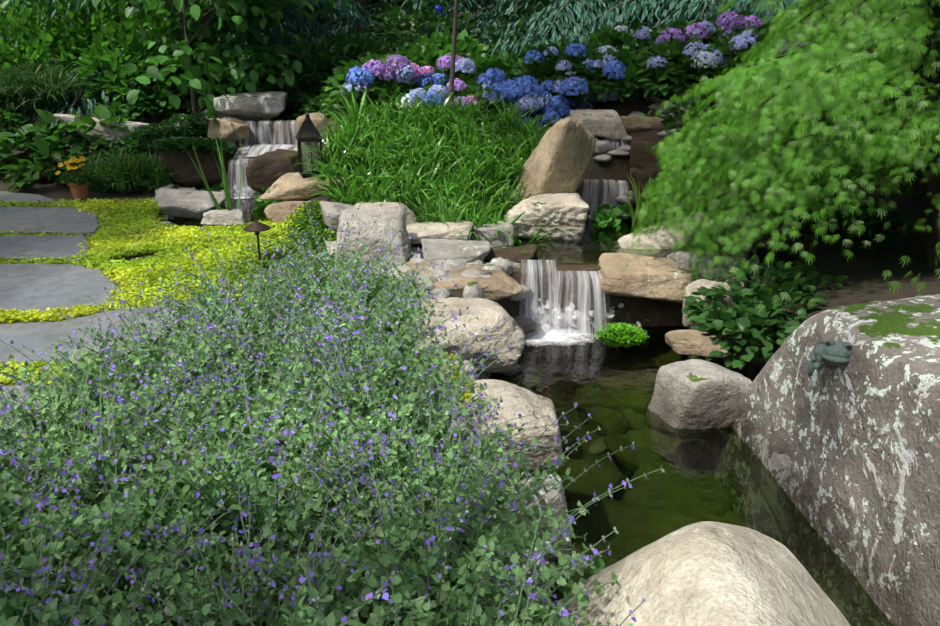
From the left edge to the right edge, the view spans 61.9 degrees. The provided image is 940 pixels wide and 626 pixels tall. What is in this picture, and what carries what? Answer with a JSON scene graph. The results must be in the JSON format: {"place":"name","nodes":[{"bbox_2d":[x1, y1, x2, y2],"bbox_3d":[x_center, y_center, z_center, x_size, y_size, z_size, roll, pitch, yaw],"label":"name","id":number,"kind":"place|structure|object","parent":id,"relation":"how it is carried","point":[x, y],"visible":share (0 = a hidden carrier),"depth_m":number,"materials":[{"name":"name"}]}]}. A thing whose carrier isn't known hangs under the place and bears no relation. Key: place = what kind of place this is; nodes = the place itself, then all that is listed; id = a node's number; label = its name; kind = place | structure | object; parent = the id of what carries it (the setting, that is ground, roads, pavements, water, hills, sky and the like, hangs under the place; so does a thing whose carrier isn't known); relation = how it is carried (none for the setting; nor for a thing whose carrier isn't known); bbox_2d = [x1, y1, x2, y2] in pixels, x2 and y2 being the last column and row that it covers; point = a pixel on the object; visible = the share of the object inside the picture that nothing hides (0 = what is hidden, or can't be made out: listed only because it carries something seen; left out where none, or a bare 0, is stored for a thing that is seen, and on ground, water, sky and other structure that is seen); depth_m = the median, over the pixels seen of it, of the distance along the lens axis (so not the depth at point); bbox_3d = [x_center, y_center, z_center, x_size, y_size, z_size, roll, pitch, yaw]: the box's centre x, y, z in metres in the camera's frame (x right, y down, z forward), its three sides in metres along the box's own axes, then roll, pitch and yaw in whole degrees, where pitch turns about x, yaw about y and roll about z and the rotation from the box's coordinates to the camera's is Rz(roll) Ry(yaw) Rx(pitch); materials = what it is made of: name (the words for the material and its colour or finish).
{"place":"outdoors","nodes":[
{"label":"outdoors","id":0,"kind":"place"},
{"bbox_2d":[0,51,939,625],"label":"ground","id":1,"kind":"structure","parent":0,"point":[864,271],"depth_m":6.67,"materials":[{"name":"soil"}]},
{"bbox_2d":[0,384,55,446],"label":"flagstone","id":2,"kind":"object","parent":1,"relation":"on","point":[11,387],"depth_m":3.85,"materials":[{"name":"grey stone"}]},
{"bbox_2d":[0,191,63,205],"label":"flagstone","id":3,"kind":"object","parent":1,"relation":"on","point":[10,196],"visible":0.44,"depth_m":8.73,"materials":[{"name":"grey stone"}]},
{"bbox_2d":[0,235,88,263],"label":"flagstone","id":4,"kind":"object","parent":1,"relation":"on","point":[24,246],"visible":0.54,"depth_m":6.59,"materials":[{"name":"grey stone"}]},
{"bbox_2d":[0,53,96,110],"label":"fountain grass","id":5,"kind":"object","parent":1,"relation":"on","point":[14,90],"depth_m":10.15,"materials":[{"name":"green plant"}]},
{"bbox_2d":[0,206,98,236],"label":"flagstone","id":6,"kind":"object","parent":1,"relation":"on","point":[56,220],"visible":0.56,"depth_m":7.60,"materials":[{"name":"grey stone"}]},
{"bbox_2d":[0,263,120,319],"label":"flagstone","id":7,"kind":"object","parent":1,"relation":"on","point":[37,286],"visible":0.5,"depth_m":5.54,"materials":[{"name":"grey stone"}]},
{"bbox_2d":[67,180,88,198],"bbox_3d":[-4.333,-1.369,8.692,0.222,0.189,0.222,0,19,1],"label":"pot","id":8,"kind":"object","parent":1,"relation":"on","point":[79,192],"visible":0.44,"depth_m":8.63,"materials":[{"name":"ceramic"}]},
{"bbox_2d":[55,156,96,185],"bbox_3d":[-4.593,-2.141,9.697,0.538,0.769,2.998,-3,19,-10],"label":"yellow flowers","id":9,"kind":"object","parent":8,"relation":"in","point":[73,160],"visible":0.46,"depth_m":8.57,"materials":[{"name":"green plant"}]},
{"bbox_2d":[0,303,187,368],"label":"flagstone","id":10,"kind":"object","parent":1,"relation":"on","point":[36,336],"visible":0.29,"depth_m":4.64,"materials":[{"name":"grey stone"}]},
{"bbox_2d":[54,114,149,147],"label":"rock","id":11,"kind":"object","parent":1,"relation":"on","point":[109,133],"visible":0.46,"depth_m":9.74,"materials":[{"name":"grey stone"}]},
{"bbox_2d":[59,145,190,193],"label":"ornamental grass","id":12,"kind":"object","parent":1,"relation":"on","point":[118,173],"depth_m":9.02,"materials":[{"name":"green plant"}]},
{"bbox_2d":[8,1,323,53],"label":"foliage","id":13,"kind":"object","parent":1,"relation":"on","point":[319,20],"visible":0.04,"depth_m":16.16,"materials":[{"name":"green plant"}]},
{"bbox_2d":[0,197,336,453],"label":"creeping jenny","id":14,"kind":"object","parent":1,"relation":"on","point":[134,231],"visible":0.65,"depth_m":6.43,"materials":[{"name":"yellow plant"}]},
{"bbox_2d":[157,148,235,188],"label":"rock","id":15,"kind":"object","parent":1,"relation":"on","point":[180,162],"visible":0.54,"depth_m":9.11,"materials":[{"name":"brown stone"}]},
{"bbox_2d":[200,209,247,225],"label":"rock","id":16,"kind":"object","parent":1,"relation":"on","point":[226,217],"visible":0.94,"depth_m":7.32,"materials":[{"name":"grey stone"}]},
{"bbox_2d":[156,196,298,226],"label":"pool water","id":17,"kind":"structure","parent":1,"relation":"on","point":[246,205],"depth_m":8.18,"materials":[{"name":"black liquid"}]},
{"bbox_2d":[158,188,225,218],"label":"rock","id":18,"kind":"object","parent":17,"relation":"on","point":[189,203],"visible":0.83,"depth_m":7.87,"materials":[{"name":"grey stone"}]},
{"bbox_2d":[182,127,246,226],"bbox_3d":[-2.345,-1.281,7.452,0.508,1.049,0.635,0,19,1],"label":"reed","id":19,"kind":"object","parent":17,"relation":"on","point":[227,192],"visible":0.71,"depth_m":7.36,"materials":[{"name":"green plant"}]},
{"bbox_2d":[221,185,259,197],"bbox_3d":[-2.612,-1.428,9.107,0.592,0.222,0.225,0,19,1],"label":"splash","id":20,"kind":"object","parent":17,"relation":"on","point":[245,194],"visible":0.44,"depth_m":9.08,"materials":[{"name":"liquid"}]},
{"bbox_2d":[0,0,457,129],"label":"young trees","id":21,"kind":"object","parent":1,"relation":"on","point":[165,48],"visible":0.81,"depth_m":10.35,"materials":[{"name":"green plant"}]},
{"bbox_2d":[227,154,262,197],"bbox_3d":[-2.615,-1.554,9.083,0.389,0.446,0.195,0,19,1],"label":"waterfall","id":22,"kind":"object","parent":1,"relation":"on","point":[238,174],"visible":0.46,"depth_m":9.03,"materials":[{"name":"liquid"}]},
{"bbox_2d":[243,219,270,259],"bbox_3d":[-1.667,-0.522,6.180,0.212,0.441,0.212,0,19,1],"label":"path light","id":23,"kind":"object","parent":1,"relation":"on","point":[256,227],"visible":0.85,"depth_m":6.09,"materials":[{"name":"brown metal"}]},
{"bbox_2d":[234,145,296,157],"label":"waterfall","id":24,"kind":"structure","parent":1,"relation":"on","point":[284,147],"depth_m":9.22,"materials":[{"name":"liquid"}]},
{"bbox_2d":[235,121,296,155],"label":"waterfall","id":25,"kind":"structure","parent":1,"relation":"on","point":[273,123],"depth_m":9.46,"materials":[{"name":"white liquid"}]},
{"bbox_2d":[213,91,286,118],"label":"rock","id":26,"kind":"object","parent":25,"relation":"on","point":[262,105],"visible":0.92,"depth_m":9.41,"materials":[{"name":"grey stone"}]},
{"bbox_2d":[237,121,273,145],"bbox_3d":[-2.572,-2.162,9.423,0.473,0.293,0.155,0,19,1],"label":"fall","id":27,"kind":"object","parent":25,"relation":"on","point":[266,129],"visible":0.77,"depth_m":9.38,"materials":[{"name":"liquid"}]},
{"bbox_2d":[240,112,304,120],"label":"stream","id":28,"kind":"structure","parent":25,"relation":"on","point":[284,116],"depth_m":9.68,"materials":[{"name":"liquid"}]},
{"bbox_2d":[273,120,296,146],"bbox_3d":[-2.208,-2.155,9.419,0.329,0.304,0.154,0,19,1],"label":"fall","id":29,"kind":"object","parent":25,"relation":"on","point":[292,126],"visible":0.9,"depth_m":9.38,"materials":[{"name":"liquid"}]},
{"bbox_2d":[245,149,298,193],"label":"rock","id":30,"kind":"object","parent":1,"relation":"on","point":[267,169],"visible":0.54,"depth_m":8.80,"materials":[{"name":"brown stone"}]},
{"bbox_2d":[264,201,308,223],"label":"rock","id":31,"kind":"object","parent":1,"relation":"on","point":[278,212],"visible":0.23,"depth_m":7.32,"materials":[{"name":"beige stone"}]},
{"bbox_2d":[260,172,344,200],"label":"rock","id":32,"kind":"object","parent":1,"relation":"on","point":[288,186],"visible":0.56,"depth_m":7.38,"materials":[{"name":"beige stone"}]},
{"bbox_2d":[295,113,322,177],"bbox_3d":[-1.527,-1.595,7.447,0.232,0.587,0.232,-6,20,-18],"label":"lantern","id":33,"kind":"object","parent":32,"relation":"on","point":[307,124],"visible":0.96,"depth_m":7.40,"materials":[{"name":"black metal"}]},
{"bbox_2d":[296,112,323,150],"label":"rock","id":34,"kind":"object","parent":1,"relation":"on","point":[314,117],"visible":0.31,"depth_m":8.98,"materials":[{"name":"beige stone"}]},
{"bbox_2d":[0,200,664,625],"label":"catmint","id":35,"kind":"object","parent":1,"relation":"on","point":[230,462],"visible":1,"depth_m":2.59,"materials":[{"name":"green plant"}]},
{"bbox_2d":[320,201,355,229],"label":"rock","id":36,"kind":"object","parent":1,"relation":"on","point":[331,209],"visible":0.44,"depth_m":6.40,"materials":[{"name":"grey stone"}]},
{"bbox_2d":[335,207,411,274],"bbox_3d":[-0.773,-0.516,6.085,0.624,0.544,0.458,0,19,1],"label":"rock","id":37,"kind":"object","parent":1,"relation":"on","point":[389,221],"visible":0.62,"depth_m":5.91,"materials":[{"name":"grey stone"}]},
{"bbox_2d":[354,202,417,225],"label":"rock","id":38,"kind":"object","parent":1,"relation":"on","point":[409,214],"visible":0.35,"depth_m":6.58,"materials":[{"name":"beige stone"}]},
{"bbox_2d":[0,104,852,594],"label":"plants","id":39,"kind":"object","parent":1,"relation":"on","point":[746,318],"visible":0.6,"depth_m":5.57,"materials":[{"name":"green plant"}]},
{"bbox_2d":[293,84,562,247],"bbox_3d":[-0.372,-1.408,7.485,2.793,1.471,2.767,0,19,1],"label":"liriope","id":40,"kind":"object","parent":1,"relation":"on","point":[440,129],"visible":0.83,"depth_m":7.44,"materials":[{"name":"green plant"}]},
{"bbox_2d":[406,221,473,244],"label":"rock","id":41,"kind":"object","parent":1,"relation":"on","point":[417,232],"visible":0.69,"depth_m":6.39,"materials":[{"name":"grey stone"}]},
{"bbox_2d":[382,297,525,373],"bbox_3d":[-0.117,0.139,4.815,0.923,0.422,0.760,0,19,1],"label":"rock","id":42,"kind":"object","parent":1,"relation":"on","point":[492,315],"visible":0.52,"depth_m":4.63,"materials":[{"name":"grey stone"}]},
{"bbox_2d":[421,239,490,262],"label":"rock","id":43,"kind":"object","parent":1,"relation":"on","point":[470,251],"visible":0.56,"depth_m":6.05,"materials":[{"name":"grey stone"}]},
{"bbox_2d":[0,28,923,255],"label":"bank cover","id":44,"kind":"object","parent":1,"relation":"on","point":[872,223],"visible":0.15,"depth_m":8.82,"materials":[{"name":"green plant"}]},
{"bbox_2d":[208,117,248,140],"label":"rock","id":45,"kind":"object","parent":44,"relation":"on","point":[229,129],"visible":0.88,"depth_m":9.18,"materials":[{"name":"beige stone"}]},
{"bbox_2d":[405,262,523,300],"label":"rock","id":46,"kind":"object","parent":1,"relation":"on","point":[498,285],"visible":0.33,"depth_m":5.55,"materials":[{"name":"beige stone"}]},
{"bbox_2d":[154,87,775,621],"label":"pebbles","id":47,"kind":"object","parent":1,"relation":"on","point":[508,265],"visible":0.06,"depth_m":5.86,"materials":[{"name":"grey stone"}]},
{"bbox_2d":[618,212,721,249],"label":"rock","id":48,"kind":"object","parent":47,"relation":"on","point":[659,239],"visible":0.31,"depth_m":6.53,"materials":[{"name":"beige stone"}]},
{"bbox_2d":[682,279,733,327],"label":"rock","id":49,"kind":"object","parent":47,"relation":"on","point":[693,287],"visible":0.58,"depth_m":5.41,"materials":[{"name":"grey stone"}]},
{"bbox_2d":[0,0,937,147],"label":"conifers","id":50,"kind":"object","parent":1,"relation":"on","point":[596,13],"visible":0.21,"depth_m":10.83,"materials":[{"name":"green plant"}]},
{"bbox_2d":[468,222,514,244],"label":"rock","id":51,"kind":"object","parent":1,"relation":"on","point":[501,237],"visible":0.5,"depth_m":6.58,"materials":[{"name":"grey stone"}]},
{"bbox_2d":[483,244,537,261],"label":"rock","id":52,"kind":"object","parent":1,"relation":"on","point":[522,253],"visible":0.35,"depth_m":6.17,"materials":[{"name":"brown stone"}]},
{"bbox_2d":[469,379,563,470],"bbox_3d":[0.213,0.547,3.826,0.479,0.293,0.483,0,19,1],"label":"rock","id":53,"kind":"object","parent":1,"relation":"on","point":[516,399],"visible":0.54,"depth_m":3.67,"materials":[{"name":"grey stone"}]},
{"bbox_2d":[242,0,822,104],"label":"extra shrubs","id":54,"kind":"object","parent":1,"relation":"on","point":[325,56],"visible":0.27,"depth_m":10.93,"materials":[{"name":"green plant"}]},
{"bbox_2d":[496,474,571,560],"bbox_3d":[0.255,0.814,3.167,0.311,0.347,0.287,0,19,1],"label":"rock","id":55,"kind":"object","parent":1,"relation":"on","point":[558,501],"visible":0.23,"depth_m":3.03,"materials":[{"name":"grey stone"}]},
{"bbox_2d":[505,192,588,239],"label":"rock","id":56,"kind":"object","parent":1,"relation":"on","point":[566,214],"visible":0.96,"depth_m":6.76,"materials":[{"name":"beige stone"}]},
{"bbox_2d":[515,117,595,201],"bbox_3d":[0.759,-1.286,7.229,0.770,1.048,0.642,0,19,1],"label":"boulder","id":57,"kind":"object","parent":1,"relation":"on","point":[558,160],"visible":0.67,"depth_m":7.01,"materials":[{"name":"beige stone"}]},
{"bbox_2d":[509,263,618,323],"bbox_3d":[0.713,-0.061,6.365,0.993,0.800,0.670,0,19,1],"label":"ledge","id":58,"kind":"object","parent":1,"relation":"on","point":[563,268],"visible":0.04,"depth_m":6.02,"materials":[{"name":"brown stone"}]},
{"bbox_2d":[244,10,915,127],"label":"hydrangeas","id":59,"kind":"object","parent":1,"relation":"on","point":[591,70],"visible":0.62,"depth_m":8.35,"materials":[{"name":"blue plant"}]},
{"bbox_2d":[435,5,445,15],"bbox_3d":[-0.306,-3.095,8.011,0.107,0.105,0.070,8,21,22],"label":"glass ornament","id":60,"kind":"object","parent":59,"relation":"on","point":[438,9],"visible":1,"depth_m":7.99,"materials":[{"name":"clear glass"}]},
{"bbox_2d":[304,0,878,44],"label":"forest","id":61,"kind":"object","parent":1,"relation":"on","point":[363,3],"depth_m":23.66,"materials":[{"name":"green plant"}]},
{"bbox_2d":[570,109,627,139],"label":"rock","id":62,"kind":"object","parent":1,"relation":"on","point":[606,123],"visible":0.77,"depth_m":7.73,"materials":[{"name":"grey stone"}]},
{"bbox_2d":[581,179,629,216],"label":"waterfall","id":63,"kind":"object","parent":1,"relation":"on","point":[621,189],"visible":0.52,"depth_m":7.61,"materials":[{"name":"liquid"}]},
{"bbox_2d":[595,253,693,302],"bbox_3d":[1.326,-0.275,6.047,0.755,0.238,0.658,0,19,1],"label":"rock","id":64,"kind":"object","parent":1,"relation":"on","point":[656,278],"visible":0.77,"depth_m":5.80,"materials":[{"name":"beige stone"}]},
{"bbox_2d":[619,116,691,132],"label":"rock","id":65,"kind":"object","parent":1,"relation":"on","point":[633,124],"visible":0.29,"depth_m":7.82,"materials":[{"name":"brown stone"}]},
{"bbox_2d":[628,136,723,210],"bbox_3d":[2.003,-1.368,7.656,0.994,0.709,0.783,0,19,1],"label":"rock","id":66,"kind":"object","parent":1,"relation":"on","point":[643,168],"visible":0.19,"depth_m":7.34,"materials":[{"name":"brown stone"}]},
{"bbox_2d":[665,329,728,357],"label":"rock","id":67,"kind":"object","parent":1,"relation":"on","point":[692,342],"visible":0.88,"depth_m":4.78,"materials":[{"name":"brown stone"}]},
{"bbox_2d":[546,521,850,625],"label":"rock","id":68,"kind":"object","parent":1,"relation":"on","point":[707,573],"visible":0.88,"depth_m":2.25,"materials":[{"name":"beige stone"}]},
{"bbox_2d":[666,251,745,281],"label":"rock","id":69,"kind":"object","parent":1,"relation":"on","point":[681,259],"visible":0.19,"depth_m":5.90,"materials":[{"name":"grey stone"}]},
{"bbox_2d":[716,185,768,208],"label":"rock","id":70,"kind":"object","parent":1,"relation":"on","point":[746,206],"visible":0.02,"depth_m":6.84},
{"bbox_2d":[617,0,939,312],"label":"japanese maple","id":71,"kind":"object","parent":1,"relation":"on","point":[846,76],"visible":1,"depth_m":5.12,"materials":[{"name":"green plant"}]},
{"bbox_2d":[733,294,939,625],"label":"rock","id":72,"kind":"object","parent":1,"relation":"on","point":[847,455],"visible":0.67,"depth_m":3.25,"materials":[{"name":"grey stone"}]},
{"bbox_2d":[807,339,851,376],"bbox_3d":[1.620,0.205,3.459,0.230,0.211,0.220,12,22,31],"label":"frog","id":73,"kind":"object","parent":72,"relation":"on","point":[832,352],"visible":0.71,"depth_m":3.39,"materials":[{"name":"teal stone"}]},
{"bbox_2d":[609,140,628,149],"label":"waterfall","id":74,"kind":"object","parent":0,"point":[613,143],"visible":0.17,"depth_m":7.74,"materials":[{"name":"liquid"}]},
{"bbox_2d":[483,218,807,263],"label":"pool water","id":75,"kind":"structure","parent":0,"point":[592,245],"depth_m":6.47,"materials":[{"name":"liquid"}]},
{"bbox_2d":[588,201,619,218],"bbox_3d":[1.313,-1.004,7.639,0.695,0.202,0.266,0,19,1],"label":"splash","id":76,"kind":"object","parent":75,"relation":"on","point":[595,208],"visible":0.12,"depth_m":7.60,"materials":[{"name":"liquid"}]},
{"bbox_2d":[627,172,666,225],"bbox_3d":[1.638,-1.042,7.228,0.396,0.529,0.452,0,19,1],"label":"iris","id":77,"kind":"object","parent":75,"relation":"on","point":[638,198],"visible":0.42,"depth_m":7.30,"materials":[{"name":"green plant"}]},
{"bbox_2d":[490,323,893,625],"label":"pond water","id":78,"kind":"structure","parent":0,"point":[722,475],"depth_m":4.02,"materials":[{"name":"green liquid"}]},
{"bbox_2d":[524,327,597,345],"bbox_3d":[0.594,0.165,5.831,1.240,0.001,0.720,0,19,1],"label":"foam","id":79,"kind":"object","parent":78,"relation":"on","point":[546,335],"visible":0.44,"depth_m":5.80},
{"bbox_2d":[519,260,559,329],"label":"waterfall","id":80,"kind":"object","parent":79,"relation":"on","point":[530,301],"visible":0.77,"depth_m":5.90,"materials":[{"name":"liquid"}]},
{"bbox_2d":[551,271,611,334],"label":"waterfall","id":81,"kind":"object","parent":79,"relation":"on","point":[581,318],"visible":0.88,"depth_m":5.84,"materials":[{"name":"liquid"}]},
{"bbox_2d":[522,286,648,332],"bbox_3d":[0.724,-0.032,5.955,1.248,0.360,0.398,0,19,1],"label":"splash","id":82,"kind":"object","parent":79,"relation":"on","point":[546,317],"visible":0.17,"depth_m":5.94,"materials":[{"name":"liquid"}]},
{"bbox_2d":[598,296,683,326],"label":"rock","id":83,"kind":"object","parent":78,"relation":"in","point":[658,313],"visible":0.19,"depth_m":6.02,"materials":[{"name":"brown stone"}]},
{"bbox_2d":[648,359,751,428],"bbox_3d":[1.341,0.546,4.563,0.530,0.511,0.375,-5,20,-14],"label":"pond rock","id":84,"kind":"object","parent":78,"relation":"in","point":[695,394],"visible":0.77,"depth_m":4.40,"materials":[{"name":"grey stone"}]}
]}

